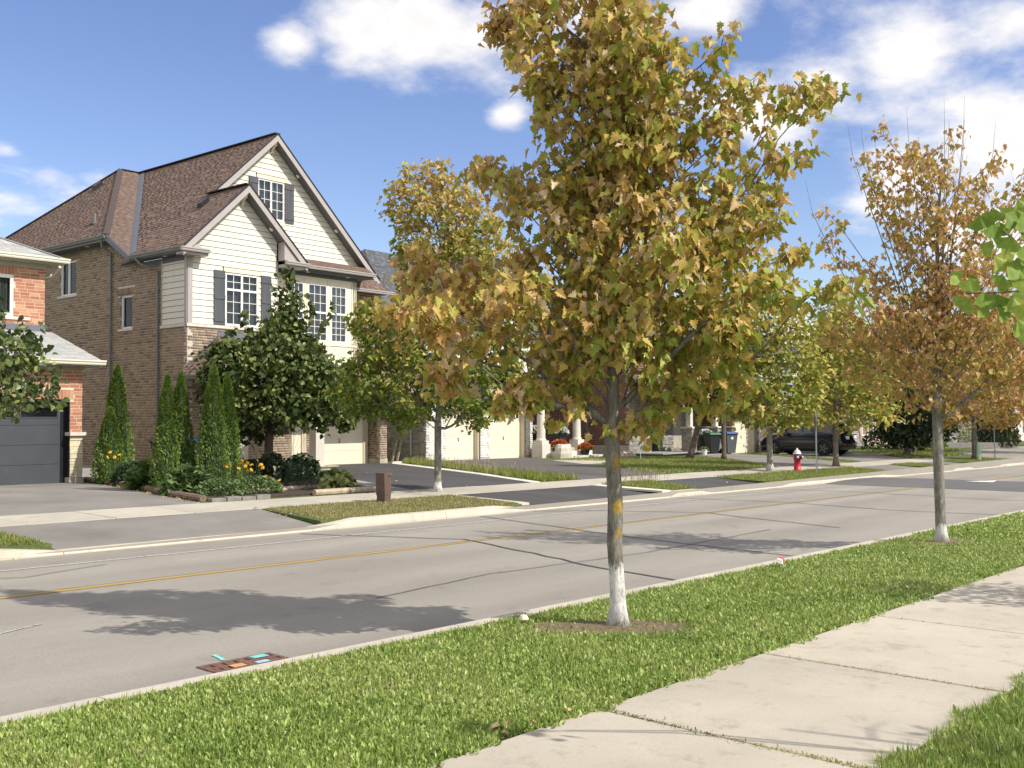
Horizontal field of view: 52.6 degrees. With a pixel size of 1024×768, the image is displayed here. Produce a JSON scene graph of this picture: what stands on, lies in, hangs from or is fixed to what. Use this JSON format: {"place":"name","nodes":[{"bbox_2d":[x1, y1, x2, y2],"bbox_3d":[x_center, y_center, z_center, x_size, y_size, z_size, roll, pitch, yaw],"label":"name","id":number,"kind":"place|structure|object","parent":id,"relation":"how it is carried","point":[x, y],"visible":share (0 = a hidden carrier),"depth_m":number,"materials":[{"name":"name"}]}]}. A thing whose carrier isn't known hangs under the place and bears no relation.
{"place":"outdoors","nodes":[
{"label":"outdoors","id":0,"kind":"place"},
{"bbox_2d":[0,531,51,549],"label":"boulevard lawn","id":1,"kind":"structure","parent":0,"point":[44,546],"depth_m":14.12,"materials":[{"name":"green plant"}]},
{"bbox_2d":[0,296,69,423],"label":"linden tree","id":2,"kind":"object","parent":1,"relation":"on","point":[22,359],"visible":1,"depth_m":14.29,"materials":[{"name":"green plant"}]},
{"bbox_2d":[0,483,196,515],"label":"driveway","id":3,"kind":"structure","parent":0,"point":[24,499],"depth_m":21.40,"materials":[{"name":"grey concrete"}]},
{"bbox_2d":[0,509,312,549],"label":"driveway apron","id":4,"kind":"object","parent":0,"point":[76,534],"visible":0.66,"depth_m":16.65,"materials":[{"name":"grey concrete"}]},
{"bbox_2d":[262,494,521,524],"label":"boulevard lawn","id":5,"kind":"structure","parent":0,"point":[311,520],"depth_m":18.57,"materials":[{"name":"green plant"}]},
{"bbox_2d":[376,472,390,502],"bbox_3d":[-2.654,2.173,21.481,0.238,0.672,0.240,-1,0,27],"label":"utility pedestal","id":6,"kind":"object","parent":5,"relation":"on","point":[383,486],"visible":0.92,"depth_m":21.40,"materials":[{"name":"brown paint"}]},
{"bbox_2d":[313,463,533,489],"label":"driveway","id":7,"kind":"structure","parent":0,"point":[411,477],"depth_m":30.25,"materials":[{"name":"grey asphalt"}]},
{"bbox_2d":[0,458,955,526],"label":"sidewalk","id":8,"kind":"structure","parent":0,"point":[46,518],"depth_m":21.81,"materials":[{"name":"concrete"}]},
{"bbox_2d":[318,157,535,491],"bbox_3d":[-1.923,-1.420,24.561,5.233,7.957,3.714,0,-2,-2],"label":"maple tree","id":9,"kind":"object","parent":8,"relation":"on","point":[456,238],"visible":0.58,"depth_m":24.06,"materials":[{"name":"green plant"}]},
{"bbox_2d":[716,251,835,470],"bbox_3d":[9.165,-0.877,36.133,4.072,7.811,3.591,-1,-2,17],"label":"maple tree","id":10,"kind":"object","parent":8,"relation":"on","point":[811,373],"visible":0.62,"depth_m":35.69,"materials":[{"name":"green plant"}]},
{"bbox_2d":[786,298,910,466],"bbox_3d":[12.924,-0.087,40.052,4.456,6.544,4.141,-2,-3,42],"label":"maple tree","id":11,"kind":"object","parent":8,"relation":"on","point":[832,415],"visible":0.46,"depth_m":39.50,"materials":[{"name":"green plant"}]},
{"bbox_2d":[0,457,1023,715],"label":"road","id":12,"kind":"structure","parent":0,"point":[84,625],"depth_m":12.55,"materials":[{"name":"grey asphalt"}]},
{"bbox_2d":[196,652,288,672],"bbox_3d":[-1.982,2.064,7.640,0.260,0.034,0.620,-2,-3,42],"label":"drain grate","id":13,"kind":"object","parent":12,"relation":"on","point":[242,662],"visible":0.77,"depth_m":7.62,"materials":[{"name":"metal"}]},
{"bbox_2d":[0,0,1023,408],"label":"sky","id":14,"kind":"structure","parent":0,"point":[356,90],"materials":[{"name":"blue"}]},
{"bbox_2d":[0,530,1023,767],"bbox_3d":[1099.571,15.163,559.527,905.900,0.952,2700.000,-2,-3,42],"label":"ground","id":15,"kind":"structure","parent":0,"point":[507,737],"depth_m":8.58,"materials":[{"name":"green plant"}]},
{"bbox_2d":[0,532,1023,767],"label":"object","id":16,"kind":"object","parent":15,"relation":"on","point":[394,730],"visible":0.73,"depth_m":6.48,"materials":[{"name":"green plant"}]},
{"bbox_2d":[0,510,1023,723],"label":"kerb","id":17,"kind":"structure","parent":15,"relation":"on","point":[178,683],"depth_m":7.65,"materials":[{"name":"concrete"}]},
{"bbox_2d":[468,607,705,654],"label":"lawn grass","id":18,"kind":"structure","parent":15,"relation":"on","point":[592,630],"depth_m":8.15,"materials":[{"name":"green plant"}]},
{"bbox_2d":[508,619,724,634],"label":"bare earth","id":19,"kind":"structure","parent":15,"relation":"on","point":[593,627],"depth_m":8.24,"materials":[{"name":"brown soil"}]},
{"bbox_2d":[373,0,875,625],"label":"maple tree","id":20,"kind":"object","parent":19,"relation":"on","point":[607,300],"visible":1,"depth_m":8.25,"materials":[{"name":"yellow plant"}]},
{"bbox_2d":[855,669,1023,767],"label":"lawn grass","id":21,"kind":"structure","parent":15,"relation":"on","point":[968,735],"depth_m":5.15,"materials":[{"name":"green plant"}]},
{"bbox_2d":[924,539,967,544],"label":"bare earth","id":22,"kind":"structure","parent":15,"relation":"on","point":[952,540],"depth_m":14.23,"materials":[{"name":"brown soil"}]},
{"bbox_2d":[805,96,1023,541],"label":"maple tree","id":23,"kind":"object","parent":22,"relation":"on","point":[937,306],"visible":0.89,"depth_m":14.26,"materials":[{"name":"orange plant"}]},
{"bbox_2d":[950,197,1023,344],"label":"ginkgo tree","id":24,"kind":"object","parent":15,"relation":"on","point":[1010,247],"visible":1,"depth_m":4.48,"materials":[{"name":"green plant"}]},
{"bbox_2d":[1,441,1023,548],"bbox_3d":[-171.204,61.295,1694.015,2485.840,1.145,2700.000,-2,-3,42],"label":"ground","id":25,"kind":"structure","parent":0,"point":[1021,443],"depth_m":47.03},
{"bbox_2d":[0,237,106,485],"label":"brick house","id":26,"kind":"structure","parent":25,"relation":"on","point":[43,445],"depth_m":26.92,"materials":[{"name":"red brick"}]},
{"bbox_2d":[0,274,29,320],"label":"window","id":27,"kind":"structure","parent":26,"relation":"in","point":[6,280],"depth_m":28.04,"materials":[{"name":"white plastic"}]},
{"bbox_2d":[0,405,59,485],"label":"garage door","id":28,"kind":"structure","parent":26,"relation":"in","point":[30,448],"depth_m":26.32,"materials":[{"name":"grey paint"}]},
{"bbox_2d":[5,132,419,470],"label":"brick house","id":29,"kind":"structure","parent":25,"relation":"on","point":[225,233],"depth_m":36.97,"materials":[{"name":"brick"}]},
{"bbox_2d":[57,260,77,298],"bbox_3d":[-16.446,-3.877,38.473,1.470,1.355,0.175,-2,-3,40],"label":"window","id":30,"kind":"structure","parent":29,"relation":"in","point":[69,271],"depth_m":38.54,"materials":[{"name":"white plastic"}]},
{"bbox_2d":[118,295,132,331],"bbox_3d":[-13.301,-2.445,35.821,0.940,1.235,0.175,-2,-3,40],"label":"window","id":31,"kind":"structure","parent":29,"relation":"in","point":[126,300],"depth_m":35.95,"materials":[{"name":"white plastic"}]},
{"bbox_2d":[225,272,257,326],"bbox_3d":[-9.187,-2.828,35.088,0.149,1.765,1.330,-2,-3,40],"label":"window","id":32,"kind":"structure","parent":29,"relation":"in","point":[241,291],"depth_m":35.08,"materials":[{"name":"white plastic"}]},
{"bbox_2d":[258,178,283,221],"bbox_3d":[-9.043,-6.864,38.721,0.149,1.450,1.180,-2,-3,40],"label":"window","id":33,"kind":"structure","parent":29,"relation":"in","point":[271,193],"depth_m":38.92,"materials":[{"name":"white plastic"}]},
{"bbox_2d":[291,282,303,334],"bbox_3d":[-7.780,-2.634,37.242,0.147,2.100,0.650,-2,-3,40],"label":"window","id":34,"kind":"structure","parent":29,"relation":"in","point":[300,288],"depth_m":37.42,"materials":[{"name":"white plastic"}]},
{"bbox_2d":[308,283,326,341],"bbox_3d":[-7.164,-2.612,37.985,0.147,2.100,0.900,-2,-3,40],"label":"window","id":35,"kind":"structure","parent":29,"relation":"in","point":[317,292],"depth_m":38.10,"materials":[{"name":"white plastic"}]},
{"bbox_2d":[331,286,346,342],"bbox_3d":[-6.526,-2.589,38.754,0.147,2.100,0.760,-2,-3,40],"label":"window","id":36,"kind":"structure","parent":29,"relation":"in","point":[339,294],"depth_m":38.84,"materials":[{"name":"white plastic"}]},
{"bbox_2d":[324,409,362,464],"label":"garage door","id":37,"kind":"structure","parent":29,"relation":"in","point":[346,448],"depth_m":40.07,"materials":[{"name":"beige paint"}]},
{"bbox_2d":[84,477,391,501],"bbox_3d":[-7.618,2.507,25.618,8.407,0.244,5.053,-2,-3,42],"label":"bed edging","id":38,"kind":"object","parent":25,"relation":"on","point":[202,498],"visible":0.63,"depth_m":23.23,"materials":[{"name":"beige stone"}]},
{"bbox_2d":[201,475,363,500],"bbox_3d":[-7.267,2.562,26.479,5.378,0.135,9.400,1,-3,-42],"label":"garden bed","id":39,"kind":"object","parent":25,"relation":"on","point":[297,492],"visible":0.12,"depth_m":23.09,"materials":[{"name":"soil"}]},
{"bbox_2d":[90,406,126,483],"bbox_3d":[-10.413,1.610,26.749,0.945,2.129,0.967,0,-2,-19],"label":"cedar","id":40,"kind":"object","parent":39,"relation":"on","point":[108,441],"visible":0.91,"depth_m":26.57,"materials":[{"name":"green plant"}]},
{"bbox_2d":[96,363,135,467],"bbox_3d":[-10.507,1.068,27.575,0.986,3.275,0.996,-1,-2,20],"label":"cedar","id":41,"kind":"object","parent":39,"relation":"on","point":[116,397],"visible":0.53,"depth_m":27.46,"materials":[{"name":"green plant"}]},
{"bbox_2d":[109,460,139,483],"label":"shrub","id":42,"kind":"object","parent":39,"relation":"on","point":[125,467],"visible":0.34,"depth_m":25.91,"materials":[{"name":"green plant"}]},
{"bbox_2d":[121,459,156,490],"bbox_3d":[-8.537,2.246,24.594,1.485,0.959,1.422,-2,-3,42],"label":"ground cover","id":43,"kind":"object","parent":39,"relation":"on","point":[136,477],"visible":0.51,"depth_m":24.16,"materials":[{"name":"green plant"}]},
{"bbox_2d":[148,372,180,488],"bbox_3d":[-7.822,1.141,23.542,0.730,2.839,0.740,-2,-3,42],"label":"cedar","id":44,"kind":"object","parent":39,"relation":"on","point":[166,430],"visible":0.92,"depth_m":23.40,"materials":[{"name":"green plant"}]},
{"bbox_2d":[173,370,196,466],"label":"cedar","id":45,"kind":"object","parent":39,"relation":"on","point":[182,408],"visible":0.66,"depth_m":23.76,"materials":[{"name":"green plant"}]},
{"bbox_2d":[158,462,219,495],"bbox_3d":[-7.123,2.194,22.878,1.365,0.974,1.390,-2,-3,42],"label":"ground cover","id":46,"kind":"object","parent":39,"relation":"on","point":[187,477],"visible":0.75,"depth_m":22.54,"materials":[{"name":"green plant"}]},
{"bbox_2d":[194,361,231,490],"bbox_3d":[-6.824,1.014,23.649,0.837,3.121,0.840,0,-2,-7],"label":"cedar","id":47,"kind":"object","parent":39,"relation":"on","point":[212,447],"visible":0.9,"depth_m":23.49,"materials":[{"name":"green plant"}]},
{"bbox_2d":[191,477,251,495],"bbox_3d":[-6.296,2.229,22.462,1.322,0.440,1.330,-2,-3,42],"label":"ground cover","id":48,"kind":"object","parent":39,"relation":"on","point":[234,484],"visible":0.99,"depth_m":22.20,"materials":[{"name":"green plant"}]},
{"bbox_2d":[219,372,242,487],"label":"cedar","id":49,"kind":"object","parent":39,"relation":"on","point":[231,415],"visible":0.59,"depth_m":24.10,"materials":[{"name":"green plant"}]},
{"bbox_2d":[222,460,264,482],"bbox_3d":[-6.173,2.076,23.602,0.935,0.713,1.028,1,-2,-27],"label":"flower clump","id":50,"kind":"object","parent":39,"relation":"on","point":[247,463],"visible":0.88,"depth_m":23.64,"materials":[{"name":"yellow plant"}]},
{"bbox_2d":[228,474,283,493],"bbox_3d":[-5.729,2.246,23.165,1.257,0.462,1.281,-2,-3,42],"label":"ground cover","id":51,"kind":"object","parent":39,"relation":"on","point":[264,480],"visible":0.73,"depth_m":22.94,"materials":[{"name":"green plant"}]},
{"bbox_2d":[253,452,293,481],"bbox_3d":[-6.254,2.174,26.974,1.128,0.842,1.140,-2,-3,42],"label":"shrub","id":52,"kind":"object","parent":39,"relation":"on","point":[275,459],"visible":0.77,"depth_m":26.84,"materials":[{"name":"green plant"}]},
{"bbox_2d":[190,261,357,476],"bbox_3d":[-6.871,-0.444,29.792,4.612,6.289,3.913,0,-2,2],"label":"linden tree","id":53,"kind":"object","parent":39,"relation":"on","point":[296,381],"visible":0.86,"depth_m":28.97,"materials":[{"name":"green plant"}]},
{"bbox_2d":[284,462,315,488],"bbox_3d":[-5.031,2.184,24.554,0.797,0.681,0.801,-2,-3,42],"label":"boxwood","id":54,"kind":"object","parent":39,"relation":"on","point":[293,467],"visible":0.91,"depth_m":24.48,"materials":[{"name":"green plant"}]},
{"bbox_2d":[279,452,322,480],"bbox_3d":[-5.691,2.235,27.945,1.227,0.798,1.245,-2,-3,42],"label":"shrub","id":55,"kind":"object","parent":39,"relation":"on","point":[312,462],"visible":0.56,"depth_m":27.76,"materials":[{"name":"green plant"}]},
{"bbox_2d":[318,473,349,488],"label":"hosta","id":56,"kind":"object","parent":39,"relation":"on","point":[325,481],"visible":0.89,"depth_m":24.42,"materials":[{"name":"green plant"}]},
{"bbox_2d":[315,467,355,486],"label":"hosta","id":57,"kind":"object","parent":39,"relation":"on","point":[332,471],"visible":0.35,"depth_m":25.13,"materials":[{"name":"green plant"}]},
{"bbox_2d":[392,461,539,482],"bbox_3d":[-2.320,2.940,35.331,1.022,0.089,15.396,0,-2,-20],"label":"concrete strip","id":58,"kind":"object","parent":25,"relation":"on","point":[484,474],"visible":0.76,"depth_m":32.86,"materials":[{"name":"grey concrete"}]},
{"bbox_2d":[360,247,602,460],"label":"brick house","id":59,"kind":"structure","parent":25,"relation":"on","point":[512,439],"depth_m":46.66,"materials":[{"name":"beige brick"}]},
{"bbox_2d":[446,411,473,459],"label":"garage door","id":60,"kind":"structure","parent":59,"relation":"in","point":[459,445],"depth_m":44.75,"materials":[{"name":"beige paint"}]},
{"bbox_2d":[489,412,519,458],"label":"garage door","id":61,"kind":"structure","parent":59,"relation":"in","point":[504,438],"depth_m":47.32,"materials":[{"name":"beige paint"}]},
{"bbox_2d":[549,426,569,440],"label":"flower pot","id":62,"kind":"object","parent":59,"relation":"on","point":[562,433],"visible":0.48,"depth_m":49.75,"materials":[{"name":"black plastic"}]},
{"bbox_2d":[577,442,593,454],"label":"flower pot","id":63,"kind":"object","parent":59,"relation":"on","point":[585,448],"visible":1,"depth_m":49.17,"materials":[{"name":"black plastic"}]},
{"bbox_2d":[402,456,581,481],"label":"lawn grass","id":64,"kind":"structure","parent":25,"relation":"on","point":[543,476],"depth_m":31.72,"materials":[{"name":"green plant"}]},
{"bbox_2d":[0,462,1023,560],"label":"kerb","id":65,"kind":"structure","parent":25,"relation":"on","point":[12,554],"depth_m":18.69,"materials":[{"name":"concrete"}]},
{"bbox_2d":[415,454,669,481],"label":"seed heads","id":66,"kind":"object","parent":25,"relation":"on","point":[637,476],"visible":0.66,"depth_m":31.01,"materials":[{"name":"plant"}]},
{"bbox_2d":[555,444,571,457],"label":"boulder","id":67,"kind":"object","parent":25,"relation":"on","point":[563,450],"visible":0.97,"depth_m":47.30,"materials":[{"name":"stone"}]},
{"bbox_2d":[591,484,670,492],"bbox_3d":[3.024,2.681,26.598,0.397,0.090,2.517,1,-3,-41],"label":"concrete strip","id":68,"kind":"object","parent":25,"relation":"on","point":[640,489],"visible":0.8,"depth_m":26.23,"materials":[{"name":"grey concrete"}]},
{"bbox_2d":[533,302,785,455],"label":"brick house","id":69,"kind":"structure","parent":25,"relation":"on","point":[676,441],"depth_m":53.61,"materials":[{"name":"brown brick"}]},
{"bbox_2d":[673,413,681,447],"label":"entry door","id":70,"kind":"structure","parent":69,"relation":"in","point":[677,435],"depth_m":55.36,"materials":[{"name":"wood"}]},
{"bbox_2d":[735,414,749,452],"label":"garage door","id":71,"kind":"structure","parent":69,"relation":"in","point":[743,439],"depth_m":57.23,"materials":[{"name":"beige paint"}]},
{"bbox_2d":[680,356,760,458],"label":"tree","id":72,"kind":"object","parent":25,"relation":"on","point":[693,444],"visible":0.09,"depth_m":46.89,"materials":[{"name":"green plant"}]},
{"bbox_2d":[692,346,762,458],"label":"tree","id":73,"kind":"object","parent":25,"relation":"on","point":[723,439],"visible":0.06,"depth_m":45.44,"materials":[{"name":"green plant"}]},
{"bbox_2d":[742,338,804,423],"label":"house","id":74,"kind":"structure","parent":25,"relation":"on","point":[788,367],"depth_m":70.57,"materials":[{"name":"grey"}]},
{"bbox_2d":[742,452,859,462],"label":"lawn grass","id":75,"kind":"structure","parent":25,"relation":"on","point":[831,459],"depth_m":47.77,"materials":[{"name":"green plant"}]},
{"bbox_2d":[803,274,879,419],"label":"maple tree","id":76,"kind":"object","parent":25,"relation":"on","point":[828,310],"visible":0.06,"depth_m":56.80,"materials":[{"name":"green plant"}]},
{"bbox_2d":[792,337,918,444],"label":"house","id":77,"kind":"structure","parent":25,"relation":"on","point":[863,432],"depth_m":79.80,"materials":[{"name":"pink brick"}]},
{"bbox_2d":[861,428,902,449],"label":"shrub","id":78,"kind":"object","parent":25,"relation":"on","point":[870,439],"visible":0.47,"depth_m":63.20,"materials":[{"name":"green plant"}]},
{"bbox_2d":[854,304,928,441],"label":"maple tree","id":79,"kind":"object","parent":25,"relation":"on","point":[888,316],"visible":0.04,"depth_m":66.27,"materials":[{"name":"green plant"}]},
{"bbox_2d":[848,446,971,458],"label":"lawn grass","id":80,"kind":"structure","parent":25,"relation":"on","point":[918,453],"depth_m":57.47,"materials":[{"name":"green plant"}]},
{"bbox_2d":[843,319,984,452],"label":"maple tree","id":81,"kind":"object","parent":25,"relation":"on","point":[908,374],"visible":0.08,"depth_m":56.22,"materials":[{"name":"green plant"}]},
{"bbox_2d":[866,384,962,455],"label":"tree","id":82,"kind":"object","parent":25,"relation":"on","point":[908,435],"visible":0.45,"depth_m":51.74,"materials":[{"name":"green plant"}]},
{"bbox_2d":[926,442,1017,448],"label":"driveway","id":83,"kind":"structure","parent":25,"relation":"on","point":[986,445],"depth_m":68.12,"materials":[{"name":"grey concrete"}]},
{"bbox_2d":[971,376,1021,447],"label":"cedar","id":84,"kind":"object","parent":83,"relation":"on","point":[1005,435],"visible":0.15,"depth_m":68.62,"materials":[{"name":"green plant"}]},
{"bbox_2d":[926,349,1023,440],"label":"house","id":85,"kind":"structure","parent":25,"relation":"on","point":[1021,431],"depth_m":95.23,"materials":[{"name":"white plastic"}]},
{"bbox_2d":[446,457,663,479],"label":"driveway","id":86,"kind":"structure","parent":0,"point":[588,471],"depth_m":37.85,"materials":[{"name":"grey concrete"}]},
{"bbox_2d":[460,485,651,505],"bbox_3d":[1.221,2.658,24.588,2.520,0.216,5.400,-2,-3,42],"label":"driveway apron","id":87,"kind":"object","parent":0,"point":[551,495],"visible":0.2,"depth_m":24.48,"materials":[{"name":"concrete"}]},
{"bbox_2d":[602,479,696,489],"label":"lawn grass","id":88,"kind":"structure","parent":0,"point":[653,484],"depth_m":27.06,"materials":[{"name":"green plant"}]},
{"bbox_2d":[561,455,775,473],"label":"lawn grass","id":89,"kind":"structure","parent":0,"point":[680,463],"depth_m":40.10,"materials":[{"name":"green plant"}]},
{"bbox_2d":[660,477,754,488],"bbox_3d":[5.519,2.854,29.394,2.520,0.198,4.700,-2,-3,42],"label":"driveway apron","id":90,"kind":"object","parent":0,"point":[707,482],"visible":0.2,"depth_m":29.89,"materials":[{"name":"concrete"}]},
{"bbox_2d":[430,566,1023,767],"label":"sidewalk","id":91,"kind":"structure","parent":0,"point":[844,714],"depth_m":6.00,"materials":[{"name":"concrete"}]},
{"bbox_2d":[597,589,1023,767],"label":"sidewalk joint","id":92,"kind":"object","parent":91,"relation":"on","point":[813,756],"visible":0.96,"depth_m":5.29,"materials":[{"name":"green plant"}]},
{"bbox_2d":[698,454,847,466],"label":"driveway","id":93,"kind":"structure","parent":0,"point":[780,461],"depth_m":45.88,"materials":[{"name":"grey concrete"}]},
{"bbox_2d":[702,432,720,452],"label":"wheeled bin","id":94,"kind":"object","parent":93,"relation":"on","point":[712,441],"visible":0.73,"depth_m":54.00,"materials":[{"name":"black plastic"}]},
{"bbox_2d":[719,431,738,452],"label":"wheeled bin","id":95,"kind":"object","parent":93,"relation":"on","point":[731,440],"visible":0.77,"depth_m":54.26,"materials":[{"name":"grey plastic"}]},
{"bbox_2d":[714,466,885,482],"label":"boulevard lawn","id":96,"kind":"structure","parent":0,"point":[753,481],"depth_m":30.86,"materials":[{"name":"green plant"}]},
{"bbox_2d":[793,448,803,470],"bbox_3d":[9.981,2.637,36.092,0.362,0.810,0.377,0,-2,-16],"label":"fire hydrant","id":97,"kind":"object","parent":96,"relation":"on","point":[798,457],"visible":0.88,"depth_m":36.01,"materials":[{"name":"red metal"}]},
{"bbox_2d":[760,451,908,461],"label":"driveway","id":98,"kind":"structure","parent":0,"point":[862,457],"depth_m":50.58,"materials":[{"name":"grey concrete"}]},
{"bbox_2d":[760,421,855,455],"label":"parked car","id":99,"kind":"object","parent":98,"relation":"on","point":[789,441],"visible":0.69,"depth_m":51.94,"materials":[{"name":"black paint"}]},
{"bbox_2d":[761,420,863,453],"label":"parked car","id":100,"kind":"object","parent":98,"relation":"on","point":[856,434],"visible":0.06,"depth_m":55.27,"materials":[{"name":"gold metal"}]},
{"bbox_2d":[859,465,919,470],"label":"driveway apron","id":101,"kind":"object","parent":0,"point":[888,467],"visible":0.2,"depth_m":40.29,"materials":[{"name":"grey concrete"}]},
{"bbox_2d":[912,511,1023,539],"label":"lawn grass","id":102,"kind":"structure","parent":0,"point":[1007,525],"depth_m":15.96,"materials":[{"name":"green plant"}]},
{"bbox_2d":[944,457,1009,461],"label":"lawn grass","id":103,"kind":"structure","parent":0,"point":[966,459],"depth_m":47.28,"materials":[{"name":"green plant"}]},
{"bbox_2d":[958,446,1023,458],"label":"side street","id":104,"kind":"structure","parent":0,"point":[1007,453],"depth_m":58.33,"materials":[{"name":"grey asphalt"}]},
{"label":"boulevard lawn","id":105,"kind":"structure","parent":0,"visible":0},
{"bbox_2d":[910,311,1023,458],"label":"maple tree","id":106,"kind":"object","parent":105,"relation":"on","point":[1003,399],"visible":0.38,"depth_m":48.14,"materials":[{"name":"orange plant"}]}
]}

